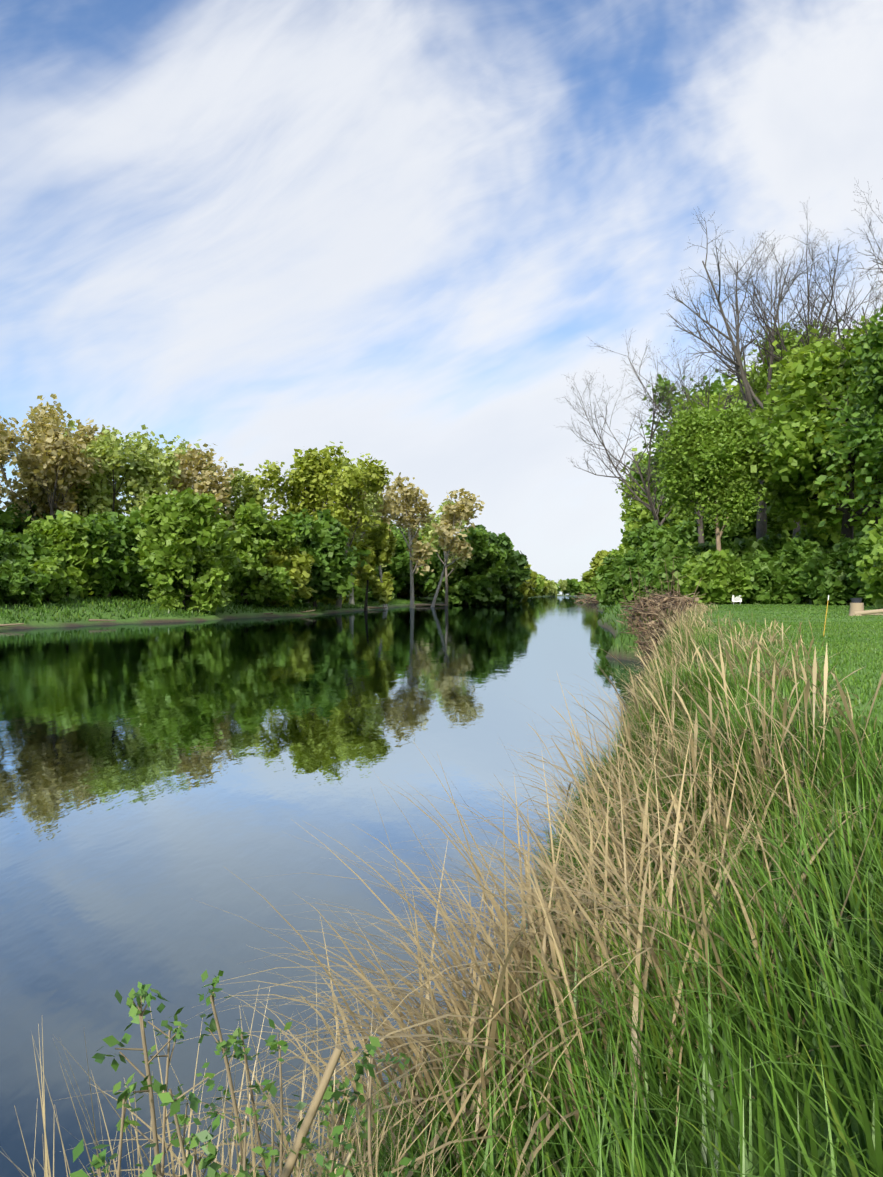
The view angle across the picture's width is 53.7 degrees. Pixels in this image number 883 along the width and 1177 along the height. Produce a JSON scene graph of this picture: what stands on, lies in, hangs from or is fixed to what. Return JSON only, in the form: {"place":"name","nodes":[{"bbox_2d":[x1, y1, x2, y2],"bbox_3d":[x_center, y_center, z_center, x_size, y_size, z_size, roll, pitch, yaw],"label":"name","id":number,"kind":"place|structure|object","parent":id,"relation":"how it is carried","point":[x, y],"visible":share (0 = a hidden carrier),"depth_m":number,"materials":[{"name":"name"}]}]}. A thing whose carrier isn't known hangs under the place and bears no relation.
{"place":"outdoors","nodes":[
{"label":"outdoors","id":0,"kind":"place"},
{"bbox_2d":[0,604,446,625],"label":"bank logs","id":1,"kind":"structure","parent":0,"point":[263,613],"depth_m":108.56,"materials":[{"name":"brown wood"}]},
{"bbox_2d":[0,988,571,1176],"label":"dry grass","id":2,"kind":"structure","parent":0,"point":[253,1162],"depth_m":1.98,"materials":[{"name":"beige plant"}]},
{"bbox_2d":[0,596,652,1176],"bbox_3d":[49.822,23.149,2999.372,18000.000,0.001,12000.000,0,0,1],"label":"water","id":3,"kind":"structure","parent":0,"point":[156,780],"depth_m":10.29,"materials":[{"name":"blue liquid"}]},
{"bbox_2d":[571,592,598,603],"bbox_3d":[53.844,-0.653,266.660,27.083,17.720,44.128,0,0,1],"label":"brush pile","id":4,"kind":"object","parent":3,"relation":"in","point":[588,600],"visible":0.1,"depth_m":273.31,"materials":[{"name":"brown wood"}]},
{"bbox_2d":[0,595,882,1176],"bbox_3d":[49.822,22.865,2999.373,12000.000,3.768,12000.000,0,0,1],"label":"ground","id":5,"kind":"structure","parent":0,"point":[616,651],"depth_m":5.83,"materials":[{"name":"green plant"}]},
{"bbox_2d":[0,529,14,561],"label":"bush","id":6,"kind":"object","parent":5,"relation":"on","point":[4,550],"visible":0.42,"depth_m":83.55,"materials":[{"name":"green plant"}]},
{"bbox_2d":[0,508,15,533],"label":"tree","id":7,"kind":"object","parent":5,"relation":"on","point":[3,516],"visible":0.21,"depth_m":96.73,"materials":[{"name":"green plant"}]},
{"bbox_2d":[0,509,15,532],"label":"tree","id":8,"kind":"object","parent":5,"relation":"on","point":[10,517],"visible":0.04,"depth_m":97.37,"materials":[{"name":"green plant"}]},
{"bbox_2d":[0,416,18,509],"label":"tree","id":9,"kind":"object","parent":5,"relation":"on","point":[5,434],"visible":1,"depth_m":94.19,"materials":[{"name":"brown plant"}]},
{"bbox_2d":[0,556,51,605],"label":"bush","id":10,"kind":"object","parent":5,"relation":"on","point":[21,581],"visible":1,"depth_m":77.28,"materials":[{"name":"green plant"}]},
{"bbox_2d":[5,496,56,539],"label":"tree","id":11,"kind":"object","parent":5,"relation":"on","point":[17,523],"visible":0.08,"depth_m":102.73,"materials":[{"name":"green plant"}]},
{"bbox_2d":[1,530,64,567],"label":"bush","id":12,"kind":"object","parent":5,"relation":"on","point":[26,545],"visible":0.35,"depth_m":87.01,"materials":[{"name":"green plant"}]},
{"bbox_2d":[0,394,76,512],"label":"tree","id":13,"kind":"object","parent":5,"relation":"on","point":[53,414],"visible":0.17,"depth_m":109.45,"materials":[{"name":"brown plant"}]},
{"bbox_2d":[0,418,92,526],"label":"tree","id":14,"kind":"object","parent":5,"relation":"on","point":[24,462],"visible":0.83,"depth_m":101.53,"materials":[{"name":"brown plant"}]},
{"bbox_2d":[29,555,83,601],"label":"bush","id":15,"kind":"object","parent":5,"relation":"on","point":[61,581],"visible":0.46,"depth_m":83.15,"materials":[{"name":"green plant"}]},
{"bbox_2d":[14,409,104,519],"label":"tree","id":16,"kind":"object","parent":5,"relation":"on","point":[75,479],"visible":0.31,"depth_m":102.19,"materials":[{"name":"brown plant"}]},
{"bbox_2d":[23,510,107,597],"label":"bush","id":17,"kind":"object","parent":5,"relation":"on","point":[69,536],"visible":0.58,"depth_m":89.27,"materials":[{"name":"green plant"}]},
{"bbox_2d":[28,419,122,596],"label":"tree","id":18,"kind":"object","parent":5,"relation":"on","point":[71,423],"visible":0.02,"depth_m":117.38,"materials":[{"name":"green plant"}]},
{"bbox_2d":[37,418,121,516],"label":"tree","id":19,"kind":"object","parent":5,"relation":"on","point":[89,430],"visible":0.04,"depth_m":113.18,"materials":[{"name":"green plant"}]},
{"bbox_2d":[63,425,124,515],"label":"tree","id":20,"kind":"object","parent":5,"relation":"on","point":[80,495],"visible":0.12,"depth_m":112.85,"materials":[{"name":"green plant"}]},
{"bbox_2d":[54,510,136,598],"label":"bush","id":21,"kind":"object","parent":5,"relation":"on","point":[119,538],"visible":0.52,"depth_m":92.98,"materials":[{"name":"green plant"}]},
{"bbox_2d":[73,429,164,595],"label":"tree","id":22,"kind":"object","parent":5,"relation":"on","point":[117,455],"visible":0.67,"depth_m":107.30,"materials":[{"name":"green plant"}]},
{"bbox_2d":[87,506,157,599],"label":"bush","id":23,"kind":"object","parent":5,"relation":"on","point":[134,580],"visible":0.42,"depth_m":96.58,"materials":[{"name":"green plant"}]},
{"bbox_2d":[114,507,159,597],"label":"bush","id":24,"kind":"object","parent":5,"relation":"on","point":[138,511],"depth_m":101.50,"materials":[{"name":"green plant"}]},
{"bbox_2d":[109,431,182,592],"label":"tree","id":25,"kind":"object","parent":5,"relation":"on","point":[157,477],"visible":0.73,"depth_m":110.45,"materials":[{"name":"green plant"}]},
{"bbox_2d":[118,424,209,514],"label":"tree","id":26,"kind":"object","parent":5,"relation":"on","point":[180,446],"visible":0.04,"depth_m":125.15,"materials":[{"name":"green plant"}]},
{"bbox_2d":[131,487,253,611],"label":"bush","id":27,"kind":"object","parent":5,"relation":"on","point":[181,549],"visible":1,"depth_m":88.91,"materials":[{"name":"green plant"}]},
{"bbox_2d":[166,441,239,519],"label":"tree","id":28,"kind":"object","parent":5,"relation":"on","point":[215,486],"visible":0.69,"depth_m":117.33,"materials":[{"name":"brown plant"}]},
{"bbox_2d":[194,459,276,532],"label":"tree","id":29,"kind":"object","parent":5,"relation":"on","point":[237,482],"visible":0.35,"depth_m":124.61,"materials":[{"name":"green plant"}]},
{"bbox_2d":[69,969,415,1176],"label":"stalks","id":30,"kind":"object","parent":5,"relation":"on","point":[323,1090],"visible":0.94,"depth_m":1.78,"materials":[{"name":"green plant"}]},
{"bbox_2d":[209,498,300,605],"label":"bush","id":31,"kind":"object","parent":5,"relation":"on","point":[259,537],"visible":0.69,"depth_m":105.73,"materials":[{"name":"green plant"}]},
{"bbox_2d":[222,460,301,531],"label":"tree","id":32,"kind":"object","parent":5,"relation":"on","point":[273,473],"visible":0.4,"depth_m":126.93,"materials":[{"name":"green plant"}]},
{"bbox_2d":[256,546,316,607],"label":"bush","id":33,"kind":"object","parent":5,"relation":"on","point":[300,570],"visible":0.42,"depth_m":110.11,"materials":[{"name":"green plant"}]},
{"bbox_2d":[276,447,346,603],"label":"tree","id":34,"kind":"object","parent":5,"relation":"on","point":[315,483],"visible":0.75,"depth_m":129.43,"materials":[{"name":"green plant"}]},
{"bbox_2d":[280,508,370,607],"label":"bush","id":35,"kind":"object","parent":5,"relation":"on","point":[324,541],"visible":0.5,"depth_m":118.28,"materials":[{"name":"green plant"}]},
{"bbox_2d":[312,595,344,604],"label":"bush","id":36,"kind":"object","parent":5,"relation":"on","point":[325,600],"visible":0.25,"depth_m":134.45,"materials":[{"name":"green plant"}]},
{"bbox_2d":[312,441,392,608],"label":"tree","id":37,"kind":"object","parent":5,"relation":"on","point":[352,480],"visible":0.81,"depth_m":129.77,"materials":[{"name":"green plant"}]},
{"bbox_2d":[329,456,385,604],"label":"tree","id":38,"kind":"object","parent":5,"relation":"on","point":[373,503],"visible":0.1,"depth_m":148.03,"materials":[{"name":"green plant"}]},
{"bbox_2d":[353,583,371,602],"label":"bush","id":39,"kind":"object","parent":5,"relation":"on","point":[359,595],"visible":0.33,"depth_m":160.07,"materials":[{"name":"green plant"}]},
{"bbox_2d":[350,522,396,610],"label":"tree","id":40,"kind":"object","parent":5,"relation":"on","point":[380,542],"visible":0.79,"depth_m":136.98,"materials":[{"name":"green plant"}]},
{"bbox_2d":[345,489,402,608],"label":"tree","id":41,"kind":"object","parent":5,"relation":"on","point":[388,519],"visible":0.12,"depth_m":153.28,"materials":[{"name":"green plant"}]},
{"bbox_2d":[359,528,423,596],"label":"bush","id":42,"kind":"object","parent":5,"relation":"on","point":[398,565],"visible":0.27,"depth_m":206.77,"materials":[{"name":"green plant"}]},
{"bbox_2d":[373,472,437,607],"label":"tree","id":43,"kind":"object","parent":5,"relation":"on","point":[409,518],"visible":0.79,"depth_m":164.44,"materials":[{"name":"brown plant"}]},
{"bbox_2d":[0,594,811,633],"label":"grass","id":44,"kind":"structure","parent":5,"relation":"on","point":[114,604],"depth_m":86.02,"materials":[{"name":"green plant"}]},
{"bbox_2d":[381,520,430,597],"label":"bush","id":45,"kind":"object","parent":5,"relation":"on","point":[406,587],"visible":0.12,"depth_m":226.81,"materials":[{"name":"green plant"}]},
{"bbox_2d":[400,536,436,597],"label":"bush","id":46,"kind":"object","parent":5,"relation":"on","point":[416,591],"depth_m":239.40,"materials":[{"name":"green plant"}]},
{"bbox_2d":[417,499,473,605],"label":"tree","id":47,"kind":"object","parent":5,"relation":"on","point":[460,562],"visible":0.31,"depth_m":195.98,"materials":[{"name":"brown plant"}]},
{"bbox_2d":[430,488,484,606],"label":"tree","id":48,"kind":"object","parent":5,"relation":"on","point":[460,510],"visible":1,"depth_m":180.06,"materials":[{"name":"brown plant"}]},
{"bbox_2d":[418,528,509,604],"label":"tree","id":49,"kind":"object","parent":5,"relation":"on","point":[471,583],"visible":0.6,"depth_m":208.88,"materials":[{"name":"green plant"}]},
{"bbox_2d":[59,602,882,1176],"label":"dry grass","id":50,"kind":"structure","parent":5,"relation":"on","point":[543,930],"depth_m":3.01,"materials":[{"name":"beige plant"}]},
{"bbox_2d":[468,524,531,604],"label":"tree","id":51,"kind":"object","parent":5,"relation":"on","point":[518,573],"visible":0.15,"depth_m":228.47,"materials":[{"name":"green plant"}]},
{"bbox_2d":[496,532,530,603],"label":"tree","id":52,"kind":"object","parent":5,"relation":"on","point":[511,546],"depth_m":254.15,"materials":[{"name":"green plant"}]},
{"bbox_2d":[512,564,537,602],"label":"tree","id":53,"kind":"object","parent":5,"relation":"on","point":[527,590],"visible":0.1,"depth_m":278.05,"materials":[{"name":"green plant"}]},
{"bbox_2d":[531,574,542,595],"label":"tree","id":54,"kind":"object","parent":5,"relation":"on","point":[539,586],"visible":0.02,"depth_m":788.22,"materials":[{"name":"green plant"}]},
{"bbox_2d":[544,580,557,595],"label":"tree","id":55,"kind":"object","parent":5,"relation":"on","point":[552,590],"visible":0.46,"depth_m":1164.87,"materials":[{"name":"green plant"}]},
{"bbox_2d":[558,579,567,593],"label":"tree","id":56,"kind":"object","parent":5,"relation":"on","point":[562,584],"visible":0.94,"depth_m":1234.95,"materials":[{"name":"green plant"}]},
{"bbox_2d":[563,579,579,595],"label":"bush","id":57,"kind":"object","parent":5,"relation":"on","point":[572,588],"visible":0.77,"depth_m":1243.18,"materials":[{"name":"green plant"}]},
{"bbox_2d":[589,577,600,597],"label":"tree","id":58,"kind":"object","parent":5,"relation":"on","point":[592,582],"visible":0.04,"depth_m":121.61,"materials":[{"name":"green plant"}]},
{"bbox_2d":[581,550,611,582],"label":"tree","id":59,"kind":"object","parent":5,"relation":"on","point":[596,561],"visible":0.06,"depth_m":392.17,"materials":[{"name":"green plant"}]},
{"bbox_2d":[596,594,615,605],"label":"bush","id":60,"kind":"object","parent":5,"relation":"on","point":[603,599],"depth_m":96.36,"materials":[{"name":"green plant"}]},
{"bbox_2d":[593,555,624,603],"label":"bush","id":61,"kind":"object","parent":5,"relation":"on","point":[608,585],"visible":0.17,"depth_m":83.34,"materials":[{"name":"green plant"}]},
{"bbox_2d":[618,546,634,557],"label":"tree","id":62,"kind":"object","parent":5,"relation":"on","point":[623,551],"depth_m":102.15,"materials":[{"name":"green plant"}]},
{"bbox_2d":[554,346,700,527],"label":"tree","id":63,"kind":"object","parent":5,"relation":"on","point":[650,506],"visible":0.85,"depth_m":73.62,"materials":[{"name":"grey plant"}]},
{"bbox_2d":[613,564,648,606],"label":"bush","id":64,"kind":"object","parent":5,"relation":"on","point":[626,583],"visible":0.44,"depth_m":57.59,"materials":[{"name":"green plant"}]},
{"bbox_2d":[624,498,646,551],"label":"tree","id":65,"kind":"object","parent":5,"relation":"on","point":[635,526],"depth_m":140.12,"materials":[{"name":"green plant"}]},
{"bbox_2d":[615,448,663,546],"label":"tree","id":66,"kind":"object","parent":5,"relation":"on","point":[630,510],"visible":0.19,"depth_m":127.41,"materials":[{"name":"green plant"}]},
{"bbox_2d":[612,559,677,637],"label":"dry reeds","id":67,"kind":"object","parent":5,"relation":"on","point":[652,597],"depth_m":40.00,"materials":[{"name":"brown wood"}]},
{"bbox_2d":[622,423,683,525],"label":"tree","id":68,"kind":"object","parent":5,"relation":"on","point":[636,475],"visible":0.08,"depth_m":94.35,"materials":[{"name":"green plant"}]},
{"bbox_2d":[615,518,700,594],"bbox_3d":[16.552,-2.045,64.134,8.056,6.285,7.603,0,0,1],"label":"bush","id":69,"kind":"object","parent":5,"relation":"on","point":[648,538],"visible":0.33,"depth_m":63.24,"materials":[{"name":"green plant"}]},
{"bbox_2d":[641,491,683,526],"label":"tree","id":70,"kind":"object","parent":5,"relation":"on","point":[659,517],"depth_m":95.88,"materials":[{"name":"green plant"}]},
{"bbox_2d":[618,559,707,664],"bbox_3d":[8.620,1.185,34.047,3.315,4.778,5.853,0,0,1],"label":"brush pile","id":71,"kind":"object","parent":5,"relation":"on","point":[666,602],"visible":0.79,"depth_m":33.95,"materials":[{"name":"brown wood"}]},
{"bbox_2d":[639,542,701,597],"bbox_3d":[13.859,-0.899,51.244,4.401,3.824,4.757,0,0,1],"label":"bush","id":72,"kind":"object","parent":5,"relation":"on","point":[668,554],"visible":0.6,"depth_m":50.87,"materials":[{"name":"green plant"}]},
{"bbox_2d":[589,329,759,542],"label":"tree","id":73,"kind":"object","parent":5,"relation":"on","point":[700,522],"visible":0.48,"depth_m":65.85,"materials":[{"name":"grey plant"}]},
{"bbox_2d":[673,553,715,603],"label":"bush","id":74,"kind":"object","parent":5,"relation":"on","point":[688,565],"visible":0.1,"depth_m":47.12,"materials":[{"name":"green plant"}]},
{"bbox_2d":[639,368,755,516],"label":"tree","id":75,"kind":"object","parent":5,"relation":"on","point":[715,386],"visible":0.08,"depth_m":89.90,"materials":[{"name":"green plant"}]},
{"bbox_2d":[671,390,739,421],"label":"tree","id":76,"kind":"object","parent":5,"relation":"on","point":[680,400],"depth_m":83.59,"materials":[{"name":"green plant"}]},
{"bbox_2d":[644,392,771,603],"bbox_3d":[14.675,-4.816,47.572,7.059,11.605,6.670,0,0,1],"label":"tree","id":77,"kind":"object","parent":5,"relation":"on","point":[702,466],"visible":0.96,"depth_m":46.41,"materials":[{"name":"green plant"}]},
{"bbox_2d":[691,541,728,558],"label":"bush","id":78,"kind":"object","parent":5,"relation":"on","point":[705,547],"depth_m":51.63,"materials":[{"name":"green plant"}]},
{"bbox_2d":[681,549,752,603],"bbox_3d":[14.199,-0.554,44.851,3.466,3.041,3.257,0,0,35],"label":"bush","id":79,"kind":"object","parent":5,"relation":"on","point":[720,574],"visible":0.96,"depth_m":44.16,"materials":[{"name":"green plant"}]},
{"bbox_2d":[667,504,774,546],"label":"tree","id":80,"kind":"object","parent":5,"relation":"on","point":[730,533],"visible":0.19,"depth_m":66.85,"materials":[{"name":"green plant"}]},
{"bbox_2d":[685,366,763,417],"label":"tree","id":81,"kind":"object","parent":5,"relation":"on","point":[715,397],"visible":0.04,"depth_m":77.31,"materials":[{"name":"green plant"}]},
{"bbox_2d":[725,354,756,400],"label":"tree","id":82,"kind":"object","parent":5,"relation":"on","point":[737,386],"visible":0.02,"depth_m":75.83,"materials":[{"name":"green plant"}]},
{"bbox_2d":[714,537,770,602],"bbox_3d":[17.079,-0.938,49.531,4.180,3.873,4.248,0,0,-19],"label":"bush","id":83,"kind":"object","parent":5,"relation":"on","point":[738,547],"visible":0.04,"depth_m":48.83,"materials":[{"name":"green plant"}]},
{"bbox_2d":[608,603,882,695],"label":"grass","id":84,"kind":"structure","parent":5,"relation":"on","point":[789,609],"depth_m":26.05,"materials":[{"name":"green plant"}]},
{"bbox_2d":[710,512,792,543],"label":"tree","id":85,"kind":"object","parent":5,"relation":"on","point":[777,530],"depth_m":68.06,"materials":[{"name":"green plant"}]},
{"bbox_2d":[740,550,787,603],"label":"bush","id":86,"kind":"object","parent":5,"relation":"on","point":[764,590],"visible":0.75,"depth_m":44.78,"materials":[{"name":"green plant"}]},
{"bbox_2d":[660,459,871,541],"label":"tree","id":87,"kind":"object","parent":5,"relation":"on","point":[787,530],"depth_m":68.88,"materials":[{"name":"green plant"}]},
{"bbox_2d":[748,531,788,559],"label":"bush","id":88,"kind":"object","parent":5,"relation":"on","point":[768,541],"visible":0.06,"depth_m":50.49,"materials":[{"name":"green plant"}]},
{"bbox_2d":[663,197,880,599],"bbox_3d":[25.055,-13.717,62.451,13.768,29.623,18.004,0,0,36],"label":"tree","id":89,"kind":"object","parent":5,"relation":"on","point":[790,320],"visible":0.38,"depth_m":60.78,"materials":[{"name":"grey plant"}]},
{"bbox_2d":[665,209,881,540],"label":"tree","id":90,"kind":"object","parent":5,"relation":"on","point":[761,527],"visible":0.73,"depth_m":55.34,"materials":[{"name":"grey plant"}]},
{"bbox_2d":[733,316,849,538],"bbox_3d":[25.780,-9.246,60.507,11.680,20.684,10.926,0,0,18],"label":"tree","id":91,"kind":"object","parent":5,"relation":"on","point":[760,386],"visible":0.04,"depth_m":59.57,"materials":[{"name":"green plant"}]},
{"bbox_2d":[767,536,819,603],"bbox_3d":[18.507,-0.888,45.598,4.002,3.721,3.745,0,0,1],"label":"bush","id":92,"kind":"object","parent":5,"relation":"on","point":[791,556],"visible":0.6,"depth_m":44.95,"materials":[{"name":"green plant"}]},
{"bbox_2d":[710,299,882,545],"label":"tree","id":93,"kind":"object","parent":5,"relation":"on","point":[792,462],"visible":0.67,"depth_m":44.40,"materials":[{"name":"green plant"}]},
{"bbox_2d":[730,180,882,525],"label":"tree","id":94,"kind":"object","parent":5,"relation":"on","point":[780,346],"visible":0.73,"depth_m":45.27,"materials":[{"name":"grey plant"}]},
{"bbox_2d":[793,527,853,599],"bbox_3d":[22.345,-1.431,51.334,5.500,4.883,5.173,0,0,-26],"label":"bush","id":95,"kind":"object","parent":5,"relation":"on","point":[826,548],"visible":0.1,"depth_m":50.42,"materials":[{"name":"green plant"}]},
{"bbox_2d":[799,542,863,604],"bbox_3d":[18.797,-0.631,41.523,3.384,3.148,3.354,0,0,-27],"label":"bush","id":96,"kind":"object","parent":5,"relation":"on","point":[824,576],"visible":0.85,"depth_m":40.93,"materials":[{"name":"green plant"}]},
{"bbox_2d":[802,304,882,537],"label":"tree","id":97,"kind":"object","parent":5,"relation":"on","point":[869,392],"visible":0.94,"depth_m":35.44,"materials":[{"name":"green plant"}]},
{"bbox_2d":[815,238,882,426],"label":"tree","id":98,"kind":"object","parent":5,"relation":"on","point":[864,314],"visible":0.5,"depth_m":40.21,"materials":[{"name":"green plant"}]},
{"bbox_2d":[832,531,870,604],"bbox_3d":[21.478,-0.970,43.615,4.391,3.854,4.504,0,0,1],"label":"bush","id":99,"kind":"object","parent":5,"relation":"on","point":[858,534],"depth_m":43.76,"materials":[{"name":"green plant"}]},
{"bbox_2d":[849,598,864,615],"bbox_3d":[9.901,0.463,20.808,0.440,0.475,0.440,0,0,1],"label":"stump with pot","id":100,"kind":"object","parent":5,"relation":"on","point":[856,604],"visible":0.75,"depth_m":20.70,"materials":[{"name":"brown wood"}]},
{"bbox_2d":[842,534,877,605],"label":"bush","id":101,"kind":"object","parent":5,"relation":"on","point":[857,550],"visible":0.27,"depth_m":37.61,"materials":[{"name":"green plant"}]},
{"bbox_2d":[847,518,882,607],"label":"bush","id":102,"kind":"object","parent":5,"relation":"on","point":[872,578],"visible":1,"depth_m":29.87,"materials":[{"name":"green plant"}]},
{"bbox_2d":[851,249,882,289],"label":"tree","id":103,"kind":"object","parent":5,"relation":"on","point":[878,271],"visible":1,"depth_m":18.54,"materials":[{"name":"grey plant"}]},
{"bbox_2d":[854,609,882,614],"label":"fallen limb","id":104,"kind":"object","parent":5,"relation":"on","point":[873,612],"depth_m":20.59,"materials":[{"name":"brown wood"}]},
{"bbox_2d":[0,0,882,594],"label":"sky","id":105,"kind":"structure","parent":0,"point":[259,231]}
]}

